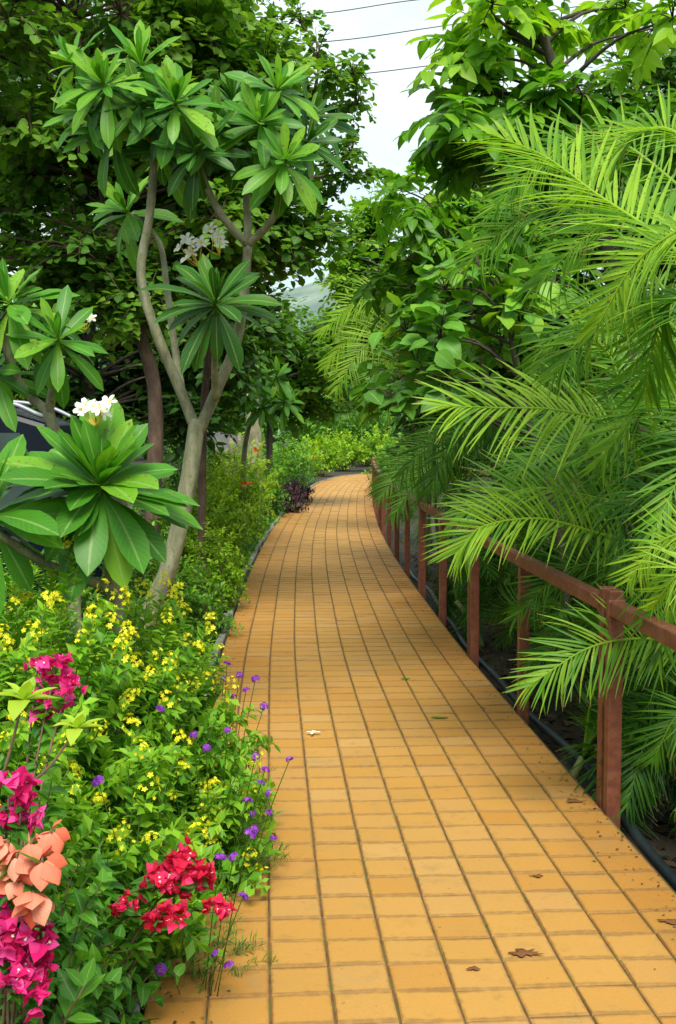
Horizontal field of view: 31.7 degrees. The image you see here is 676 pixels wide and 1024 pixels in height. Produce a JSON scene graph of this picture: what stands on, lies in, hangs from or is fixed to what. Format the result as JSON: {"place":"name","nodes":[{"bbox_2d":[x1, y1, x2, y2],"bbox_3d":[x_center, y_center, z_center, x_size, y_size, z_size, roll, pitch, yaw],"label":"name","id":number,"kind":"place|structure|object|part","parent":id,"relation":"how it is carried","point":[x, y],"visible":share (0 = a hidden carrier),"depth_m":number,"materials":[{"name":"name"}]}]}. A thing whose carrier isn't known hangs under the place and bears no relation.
{"place":"outdoors","nodes":[
{"label":"outdoors","id":0,"kind":"place"},
{"bbox_2d":[13,394,68,420],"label":"garden shrub","id":1,"kind":"object","parent":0,"point":[64,417],"visible":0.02,"depth_m":12.62,"materials":[{"name":"green plant"}]},
{"bbox_2d":[207,430,243,455],"bbox_3d":[-2.097,-1.361,23.575,1.108,0.640,0.126,0,4,5],"label":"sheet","id":2,"kind":"object","parent":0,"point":[220,437],"visible":0.36,"depth_m":23.55,"materials":[{"name":"white fabric"}]},
{"bbox_2d":[246,394,262,522],"bbox_3d":[-1.627,-1.009,22.984,0.350,2.572,0.340,0,4,0],"label":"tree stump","id":3,"kind":"object","parent":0,"point":[256,432],"visible":0.19,"depth_m":22.83,"materials":[{"name":"wood"}]},
{"bbox_2d":[19,43,615,80],"bbox_3d":[4.979,-13.621,33.398,30.747,5.798,0.618,-1,4,-18],"label":"overhead cable","id":4,"kind":"object","parent":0,"point":[392,70],"visible":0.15,"depth_m":32.58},
{"bbox_2d":[63,263,572,437],"bbox_3d":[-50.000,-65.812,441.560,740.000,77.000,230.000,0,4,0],"label":"hill","id":5,"kind":"structure","parent":0,"point":[313,293],"depth_m":449.14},
{"bbox_2d":[256,0,415,17],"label":"overhead cable","id":6,"kind":"object","parent":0,"point":[358,8],"visible":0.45,"depth_m":32.44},
{"bbox_2d":[0,0,675,301],"label":"sky","id":7,"kind":"structure","parent":0,"point":[395,113],"materials":[{"name":"white"}]},
{"bbox_2d":[127,438,675,891],"bbox_3d":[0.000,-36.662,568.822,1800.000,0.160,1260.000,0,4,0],"label":"ground","id":8,"kind":"structure","parent":0,"point":[669,850],"depth_m":9.09,"materials":[{"name":"soil"}]},
{"bbox_2d":[0,552,84,798],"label":"flowering bush","id":9,"kind":"object","parent":8,"relation":"on","point":[7,578],"visible":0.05,"depth_m":5.22,"materials":[{"name":"green plant"}]},
{"bbox_2d":[0,677,105,1023],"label":"bougainvillea","id":10,"kind":"object","parent":8,"relation":"on","point":[31,873],"visible":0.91,"depth_m":2.40,"materials":[{"name":"orange plant"}]},
{"bbox_2d":[0,257,107,637],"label":"frangipani plant","id":11,"kind":"object","parent":8,"relation":"on","point":[18,337],"visible":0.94,"depth_m":5.87,"materials":[{"name":"green plant"}]},
{"bbox_2d":[20,587,108,662],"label":"garden shrub","id":12,"kind":"object","parent":8,"relation":"on","point":[36,591],"visible":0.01,"depth_m":7.08,"materials":[{"name":"green plant"}]},
{"bbox_2d":[0,743,138,1023],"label":"flowering bush","id":13,"kind":"object","parent":8,"relation":"on","point":[77,836],"visible":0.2,"depth_m":3.33,"materials":[{"name":"green plant"}]},
{"bbox_2d":[0,400,150,645],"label":"parked car","id":14,"kind":"object","parent":8,"relation":"on","point":[29,419],"visible":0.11,"depth_m":7.94,"materials":[{"name":"paint"}]},
{"bbox_3d":[-2.211,-0.215,7.903,0.740,0.620,0.118,0,4,-3],"label":"window","id":15,"kind":"part","parent":14,"relation":"part of","materials":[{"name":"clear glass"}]},
{"bbox_2d":[0,651,152,1023],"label":"bougainvillea","id":16,"kind":"object","parent":8,"relation":"on","point":[23,946],"visible":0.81,"depth_m":2.77,"materials":[{"name":"pink plant"}]},
{"bbox_2d":[5,549,178,654],"bbox_3d":[-1.571,0.707,7.354,1.171,1.259,1.218,0,4,0],"label":"garden shrub","id":17,"kind":"object","parent":8,"relation":"on","point":[86,594],"visible":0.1,"depth_m":7.25,"materials":[{"name":"green plant"}]},
{"bbox_2d":[0,534,185,890],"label":"flowering bush","id":18,"kind":"object","parent":8,"relation":"on","point":[83,748],"visible":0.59,"depth_m":3.85,"materials":[{"name":"green plant"}]},
{"bbox_2d":[0,395,202,824],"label":"frangipani plant","id":19,"kind":"object","parent":8,"relation":"on","point":[82,474],"visible":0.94,"depth_m":4.13,"materials":[{"name":"green plant"}]},
{"bbox_2d":[32,713,238,1013],"bbox_3d":[-0.709,1.099,3.751,0.830,0.962,0.818,0,4,0],"label":"flowering bush","id":20,"kind":"object","parent":8,"relation":"on","point":[143,847],"visible":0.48,"depth_m":3.65,"materials":[{"name":"green plant"}]},
{"bbox_2d":[49,834,236,1023],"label":"bougainvillea","id":21,"kind":"object","parent":8,"relation":"on","point":[173,873],"visible":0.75,"depth_m":3.23,"materials":[{"name":"red plant"}]},
{"bbox_2d":[40,571,249,862],"bbox_3d":[-0.834,0.876,4.584,0.989,1.296,0.983,0,4,0],"label":"flowering bush","id":22,"kind":"object","parent":8,"relation":"on","point":[154,658],"visible":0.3,"depth_m":4.49,"materials":[{"name":"green plant"}]},
{"bbox_2d":[0,0,306,466],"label":"evergreen tree","id":23,"kind":"object","parent":8,"relation":"on","point":[127,390],"visible":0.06,"depth_m":14.80,"materials":[{"name":"green plant"}]},
{"bbox_2d":[130,505,196,603],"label":"garden shrub","id":24,"kind":"object","parent":8,"relation":"on","point":[164,533],"visible":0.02,"depth_m":9.73,"materials":[{"name":"green plant"}]},
{"bbox_2d":[142,543,199,634],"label":"garden shrub","id":25,"kind":"object","parent":8,"relation":"on","point":[152,576],"visible":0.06,"depth_m":9.22,"materials":[{"name":"green plant"}]},
{"bbox_2d":[133,445,225,528],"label":"garden shrub","id":26,"kind":"object","parent":8,"relation":"on","point":[176,480],"visible":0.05,"depth_m":17.38,"materials":[{"name":"green plant"}]},
{"bbox_2d":[0,0,366,571],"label":"shade tree","id":27,"kind":"object","parent":8,"relation":"on","point":[215,39],"visible":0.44,"depth_m":9.83,"materials":[{"name":"green plant"}]},
{"bbox_2d":[92,775,278,996],"bbox_3d":[-0.467,1.173,3.673,0.558,0.888,0.787,0,4,0],"label":"verbena","id":28,"kind":"object","parent":8,"relation":"on","point":[219,856],"visible":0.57,"depth_m":3.52,"materials":[{"name":"green plant"}]},
{"bbox_2d":[155,607,225,685],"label":"garden shrub","id":29,"kind":"object","parent":8,"relation":"on","point":[182,648],"visible":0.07,"depth_m":7.83,"materials":[{"name":"green plant"}]},
{"bbox_2d":[110,494,284,1023],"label":"ground cover","id":30,"kind":"object","parent":8,"relation":"on","point":[270,519],"visible":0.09,"depth_m":14.32,"materials":[{"name":"green plant"}]},
{"bbox_2d":[155,554,244,646],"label":"garden shrub","id":31,"kind":"object","parent":8,"relation":"on","point":[198,612],"visible":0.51,"depth_m":9.79,"materials":[{"name":"green plant"}]},
{"bbox_2d":[163,428,237,488],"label":"garden shrub","id":32,"kind":"object","parent":8,"relation":"on","point":[211,459],"visible":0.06,"depth_m":25.79,"materials":[{"name":"green plant"}]},
{"bbox_2d":[43,20,359,655],"bbox_3d":[-0.811,-0.579,6.381,1.668,3.972,1.272,1,4,20],"label":"frangipani tree","id":33,"kind":"object","parent":8,"relation":"on","point":[203,136],"visible":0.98,"depth_m":6.05,"materials":[{"name":"green plant"}]},
{"bbox_2d":[158,478,252,589],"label":"garden shrub","id":34,"kind":"object","parent":8,"relation":"on","point":[214,511],"visible":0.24,"depth_m":12.20,"materials":[{"name":"green plant"}]},
{"bbox_2d":[142,625,282,833],"bbox_3d":[-0.667,0.989,4.951,0.870,1.022,0.924,0,4,0],"label":"flowering bush","id":35,"kind":"object","parent":8,"relation":"on","point":[195,709],"visible":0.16,"depth_m":4.92,"materials":[{"name":"green plant"}]},
{"bbox_2d":[151,736,282,900],"bbox_3d":[-0.533,1.199,4.474,0.657,0.666,0.705,0,4,0],"label":"flowering bush","id":36,"kind":"object","parent":8,"relation":"on","point":[230,815],"visible":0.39,"depth_m":4.40,"materials":[{"name":"green plant"}]},
{"bbox_2d":[184,517,253,622],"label":"garden shrub","id":37,"kind":"object","parent":8,"relation":"on","point":[234,574],"visible":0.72,"depth_m":11.19,"materials":[{"name":"green plant"}]},
{"bbox_2d":[155,705,292,902],"bbox_3d":[-0.463,1.102,4.499,0.673,0.914,0.839,0,4,0],"label":"verbena","id":38,"kind":"object","parent":8,"relation":"on","point":[160,708],"visible":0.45,"depth_m":4.29,"materials":[{"name":"purple plant"}]},
{"bbox_2d":[191,450,263,563],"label":"garden shrub","id":39,"kind":"object","parent":8,"relation":"on","point":[229,498],"visible":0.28,"depth_m":14.43,"materials":[{"name":"green plant"}]},
{"bbox_2d":[229,438,233,475],"bbox_3d":[-1.877,-0.434,21.319,0.148,1.784,0.090,0,4,0],"label":"wooden stake","id":40,"kind":"object","parent":8,"relation":"on","point":[230,441],"visible":0.11,"depth_m":21.24,"materials":[{"name":"grey wood"}]},
{"bbox_2d":[196,444,271,548],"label":"garden shrub","id":41,"kind":"object","parent":8,"relation":"on","point":[246,487],"visible":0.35,"depth_m":17.00,"materials":[{"name":"green plant"}]},
{"bbox_2d":[237,434,241,466],"bbox_3d":[-1.723,-0.448,21.018,0.092,1.851,0.083,2,4,22],"label":"wooden stake","id":42,"kind":"object","parent":8,"relation":"on","point":[239,437],"visible":0.14,"depth_m":20.94,"materials":[{"name":"grey wood"}]},
{"bbox_2d":[117,473,364,1023],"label":"kerb","id":43,"kind":"structure","parent":8,"relation":"on","point":[222,638],"depth_m":11.09,"materials":[{"name":"concrete"}]},
{"bbox_2d":[209,432,283,523],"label":"garden shrub","id":44,"kind":"object","parent":8,"relation":"on","point":[266,483],"visible":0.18,"depth_m":19.98,"materials":[{"name":"green plant"}]},
{"bbox_2d":[220,661,277,811],"bbox_3d":[-0.611,1.038,5.405,0.666,0.887,0.852,0,4,0],"label":"verbena","id":45,"kind":"object","parent":8,"relation":"on","point":[245,689],"visible":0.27,"depth_m":5.06,"materials":[{"name":"purple plant"}]},
{"bbox_2d":[235,481,266,559],"bbox_3d":[-1.282,0.149,16.285,0.638,1.160,0.500,0,4,0],"label":"canna","id":46,"kind":"object","parent":8,"relation":"on","point":[252,545],"visible":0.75,"depth_m":16.31,"materials":[{"name":"green plant"}]},
{"bbox_2d":[226,452,293,521],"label":"garden shrub","id":47,"kind":"object","parent":8,"relation":"on","point":[273,490],"visible":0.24,"depth_m":23.50,"materials":[{"name":"green plant"}]},
{"bbox_2d":[247,447,274,538],"bbox_3d":[-1.283,-0.244,18.963,0.540,1.582,0.611,3,5,38],"label":"canna","id":48,"kind":"object","parent":8,"relation":"on","point":[257,487],"visible":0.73,"depth_m":18.99,"materials":[{"name":"green plant"}]},
{"bbox_2d":[233,356,304,553],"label":"frangipani plant","id":49,"kind":"object","parent":8,"relation":"on","point":[267,408],"visible":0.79,"depth_m":17.10,"materials":[{"name":"green plant"}]},
{"bbox_2d":[169,288,387,514],"bbox_3d":[-1.384,-2.469,25.870,5.738,5.089,3.682,-3,5,-39],"label":"shade tree","id":50,"kind":"object","parent":8,"relation":"on","point":[306,380],"visible":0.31,"depth_m":25.75,"materials":[{"name":"green plant"}]},
{"bbox_2d":[266,482,309,514],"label":"purple plant","id":51,"kind":"object","parent":8,"relation":"on","point":[297,506],"visible":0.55,"depth_m":24.91,"materials":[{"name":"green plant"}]},
{"bbox_2d":[263,448,313,493],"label":"garden shrub","id":52,"kind":"object","parent":8,"relation":"on","point":[294,470],"visible":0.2,"depth_m":29.91,"materials":[{"name":"green plant"}]},
{"bbox_2d":[262,434,319,486],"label":"garden shrub","id":53,"kind":"object","parent":8,"relation":"on","point":[300,462],"visible":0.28,"depth_m":34.79,"materials":[{"name":"green plant"}]},
{"bbox_2d":[197,0,393,602],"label":"shade tree","id":54,"kind":"object","parent":8,"relation":"on","point":[343,80],"visible":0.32,"depth_m":10.76,"materials":[{"name":"green plant"}]},
{"bbox_2d":[277,477,315,502],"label":"purple plant","id":55,"kind":"object","parent":8,"relation":"on","point":[306,489],"visible":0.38,"depth_m":28.44,"materials":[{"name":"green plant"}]},
{"bbox_2d":[275,436,332,483],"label":"garden shrub","id":56,"kind":"object","parent":8,"relation":"on","point":[312,455],"visible":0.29,"depth_m":40.81,"materials":[{"name":"green plant"}]},
{"bbox_2d":[303,456,321,486],"bbox_3d":[-0.890,-1.325,39.044,0.784,1.023,0.508,3,5,36],"label":"canna","id":57,"kind":"object","parent":8,"relation":"on","point":[310,475],"visible":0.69,"depth_m":39.02,"materials":[{"name":"green plant"}]},
{"bbox_2d":[273,393,355,456],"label":"garden shrub","id":58,"kind":"object","parent":8,"relation":"on","point":[311,430],"visible":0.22,"depth_m":58.37,"materials":[{"name":"green plant"}]},
{"bbox_2d":[302,428,353,476],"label":"garden shrub","id":59,"kind":"object","parent":8,"relation":"on","point":[331,460],"visible":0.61,"depth_m":47.86,"materials":[{"name":"green plant"}]},
{"bbox_2d":[4,272,659,460],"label":"distant woodland","id":60,"kind":"object","parent":8,"relation":"on","point":[243,424],"visible":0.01,"depth_m":74.08,"materials":[{"name":"green plant"}]},
{"bbox_2d":[320,428,372,470],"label":"garden shrub","id":61,"kind":"object","parent":8,"relation":"on","point":[355,447],"visible":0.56,"depth_m":54.59,"materials":[{"name":"green plant"}]},
{"bbox_2d":[325,376,408,466],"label":"garden shrub","id":62,"kind":"object","parent":8,"relation":"on","point":[354,429],"visible":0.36,"depth_m":61.03,"materials":[{"name":"green plant"}]},
{"bbox_2d":[313,186,432,549],"bbox_3d":[0.702,-2.221,19.022,3.041,5.777,2.078,3,5,37],"label":"leaved tree","id":63,"kind":"object","parent":8,"relation":"on","point":[349,263],"visible":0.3,"depth_m":18.63,"materials":[{"name":"green plant"}]},
{"bbox_2d":[350,424,402,466],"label":"garden shrub","id":64,"kind":"object","parent":8,"relation":"on","point":[371,444],"visible":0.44,"depth_m":54.40,"materials":[{"name":"green plant"}]},
{"bbox_2d":[369,433,403,472],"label":"garden shrub","id":65,"kind":"object","parent":8,"relation":"on","point":[385,451],"visible":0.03,"depth_m":40.73,"materials":[{"name":"green plant"}]},
{"bbox_2d":[361,439,428,497],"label":"garden shrub","id":66,"kind":"object","parent":8,"relation":"on","point":[380,453],"visible":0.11,"depth_m":33.77,"materials":[{"name":"green plant"}]},
{"bbox_2d":[369,449,432,515],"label":"garden shrub","id":67,"kind":"object","parent":8,"relation":"on","point":[398,479],"visible":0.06,"depth_m":26.37,"materials":[{"name":"green plant"}]},
{"bbox_2d":[310,268,570,576],"bbox_3d":[1.338,-1.142,15.734,3.402,4.060,3.752,0,4,0],"label":"areca palm","id":68,"kind":"object","parent":8,"relation":"on","point":[350,352],"visible":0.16,"depth_m":14.80,"materials":[{"name":"green plant"}]},
{"bbox_2d":[393,449,488,547],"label":"areca palm","id":69,"kind":"object","parent":8,"relation":"on","point":[402,521],"visible":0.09,"depth_m":20.25,"materials":[{"name":"green plant"}]},
{"bbox_2d":[346,158,584,618],"bbox_3d":[1.244,-1.310,11.787,2.330,4.930,2.355,0,4,0],"label":"pinnate tree","id":70,"kind":"object","parent":8,"relation":"on","point":[431,227],"visible":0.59,"depth_m":11.52,"materials":[{"name":"green plant"}]},
{"bbox_2d":[349,229,587,720],"bbox_3d":[0.857,-0.251,7.957,1.577,3.326,1.596,0,4,0],"label":"broadleaf sapling","id":71,"kind":"object","parent":8,"relation":"on","point":[448,331],"visible":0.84,"depth_m":7.67,"materials":[{"name":"green plant"}]},
{"bbox_2d":[427,528,558,651],"bbox_3d":[1.685,0.695,10.912,1.694,1.349,1.856,0,4,0],"label":"shrub","id":72,"kind":"object","parent":8,"relation":"on","point":[457,591],"visible":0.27,"depth_m":10.72,"materials":[{"name":"green plant"}]},
{"bbox_2d":[463,495,559,601],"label":"understory shrub","id":73,"kind":"object","parent":8,"relation":"on","point":[497,561],"visible":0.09,"depth_m":12.40,"materials":[{"name":"green plant"}]},
{"bbox_2d":[351,20,675,531],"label":"evergreen tree","id":74,"kind":"object","parent":8,"relation":"on","point":[663,76],"visible":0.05,"depth_m":13.32,"materials":[{"name":"green plant"}]},
{"bbox_2d":[364,323,674,722],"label":"areca palm","id":75,"kind":"object","parent":8,"relation":"on","point":[431,455],"visible":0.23,"depth_m":8.88,"materials":[{"name":"green plant"}]},
{"bbox_2d":[372,457,675,828],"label":"handrail fence","id":76,"kind":"object","parent":8,"relation":"on","point":[609,724],"visible":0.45,"depth_m":6.03,"materials":[{"name":"brown paint"}]},
{"bbox_2d":[393,0,675,558],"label":"pinnate tree","id":77,"kind":"object","parent":8,"relation":"on","point":[466,57],"visible":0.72,"depth_m":8.34,"materials":[{"name":"green plant"}]},
{"bbox_2d":[403,563,675,890],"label":"water pipe","id":78,"kind":"object","parent":8,"relation":"on","point":[659,863],"visible":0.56,"depth_m":6.51,"materials":[{"name":"plastic"}]},
{"bbox_2d":[420,381,661,624],"bbox_3d":[2.120,-0.082,11.892,2.634,2.470,3.313,0,4,0],"label":"areca palm","id":79,"kind":"object","parent":8,"relation":"on","point":[504,523],"visible":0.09,"depth_m":11.73,"materials":[{"name":"green plant"}]},
{"bbox_2d":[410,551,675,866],"bbox_3d":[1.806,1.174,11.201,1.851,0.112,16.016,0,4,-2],"label":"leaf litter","id":80,"kind":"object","parent":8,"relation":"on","point":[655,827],"visible":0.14,"depth_m":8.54,"materials":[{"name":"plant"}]},
{"bbox_2d":[411,164,675,806],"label":"areca palm","id":81,"kind":"object","parent":8,"relation":"on","point":[465,543],"visible":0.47,"depth_m":6.24,"materials":[{"name":"green plant"}]},
{"bbox_2d":[453,81,675,781],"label":"areca palm","id":82,"kind":"object","parent":8,"relation":"on","point":[664,372],"visible":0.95,"depth_m":5.09,"materials":[{"name":"green plant"}]},
{"bbox_2d":[474,559,659,724],"bbox_3d":[1.799,0.873,8.452,1.604,1.305,1.927,0,4,0],"label":"areca palm","id":83,"kind":"object","parent":8,"relation":"on","point":[491,620],"visible":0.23,"depth_m":8.36,"materials":[{"name":"green plant"}]},
{"bbox_2d":[502,532,643,648],"bbox_3d":[2.173,0.676,9.963,1.580,1.207,1.497,0,4,0],"label":"understory shrub","id":84,"kind":"object","parent":8,"relation":"on","point":[511,566],"visible":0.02,"depth_m":10.08,"materials":[{"name":"green plant"}]},
{"bbox_2d":[553,602,675,840],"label":"areca palm","id":85,"kind":"object","parent":8,"relation":"on","point":[640,782],"visible":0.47,"depth_m":5.58,"materials":[{"name":"green plant"}]},
{"bbox_2d":[572,553,673,700],"bbox_3d":[2.320,0.795,7.788,1.608,1.265,1.416,1,4,20],"label":"understory shrub","id":86,"kind":"object","parent":8,"relation":"on","point":[642,596],"visible":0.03,"depth_m":7.77,"materials":[{"name":"green plant"}]},
{"bbox_2d":[666,733,675,844],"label":"areca palm","id":87,"kind":"object","parent":8,"relation":"on","point":[674,810],"visible":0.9,"depth_m":5.58,"materials":[{"name":"green plant"}]},
{"bbox_2d":[141,470,675,1023],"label":"path","id":88,"kind":"structure","parent":0,"point":[423,848],"depth_m":4.92,"materials":[{"name":"brick"}]},
{"bbox_2d":[143,503,625,1023],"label":"joint weeds","id":89,"kind":"object","parent":88,"relation":"on","point":[385,781],"visible":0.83,"depth_m":6.24,"materials":[{"name":"green plant"}]},
{"bbox_2d":[141,506,675,1023],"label":"plant debris","id":90,"kind":"object","parent":88,"relation":"on","point":[509,744],"visible":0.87,"depth_m":5.38,"materials":[{"name":"plant"}]},
{"bbox_2d":[466,966,479,969],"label":"fallen leaf","id":91,"kind":"object","parent":88,"relation":"on","point":[474,968],"visible":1,"depth_m":3.75,"materials":[{"name":"brown plant"}]},
{"bbox_2d":[508,948,542,956],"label":"fallen leaf","id":92,"kind":"object","parent":88,"relation":"on","point":[520,952],"visible":1,"depth_m":3.87,"materials":[{"name":"brown plant"}]},
{"bbox_2d":[566,799,582,801],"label":"fallen leaf","id":93,"kind":"object","parent":88,"relation":"on","point":[573,800],"visible":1,"depth_m":5.46,"materials":[{"name":"brown plant"}]},
{"bbox_2d":[657,919,675,923],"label":"fallen leaf","id":94,"kind":"object","parent":88,"relation":"on","point":[671,921],"visible":1,"depth_m":4.12,"materials":[{"name":"brown plant"}]},
{"bbox_2d":[297,2,606,43],"bbox_3d":[4.838,-14.699,33.339,30.844,6.777,0.651,-1,4,-17],"label":"overhead cable","id":95,"kind":"object","parent":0,"point":[400,32],"visible":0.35,"depth_m":32.56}
]}

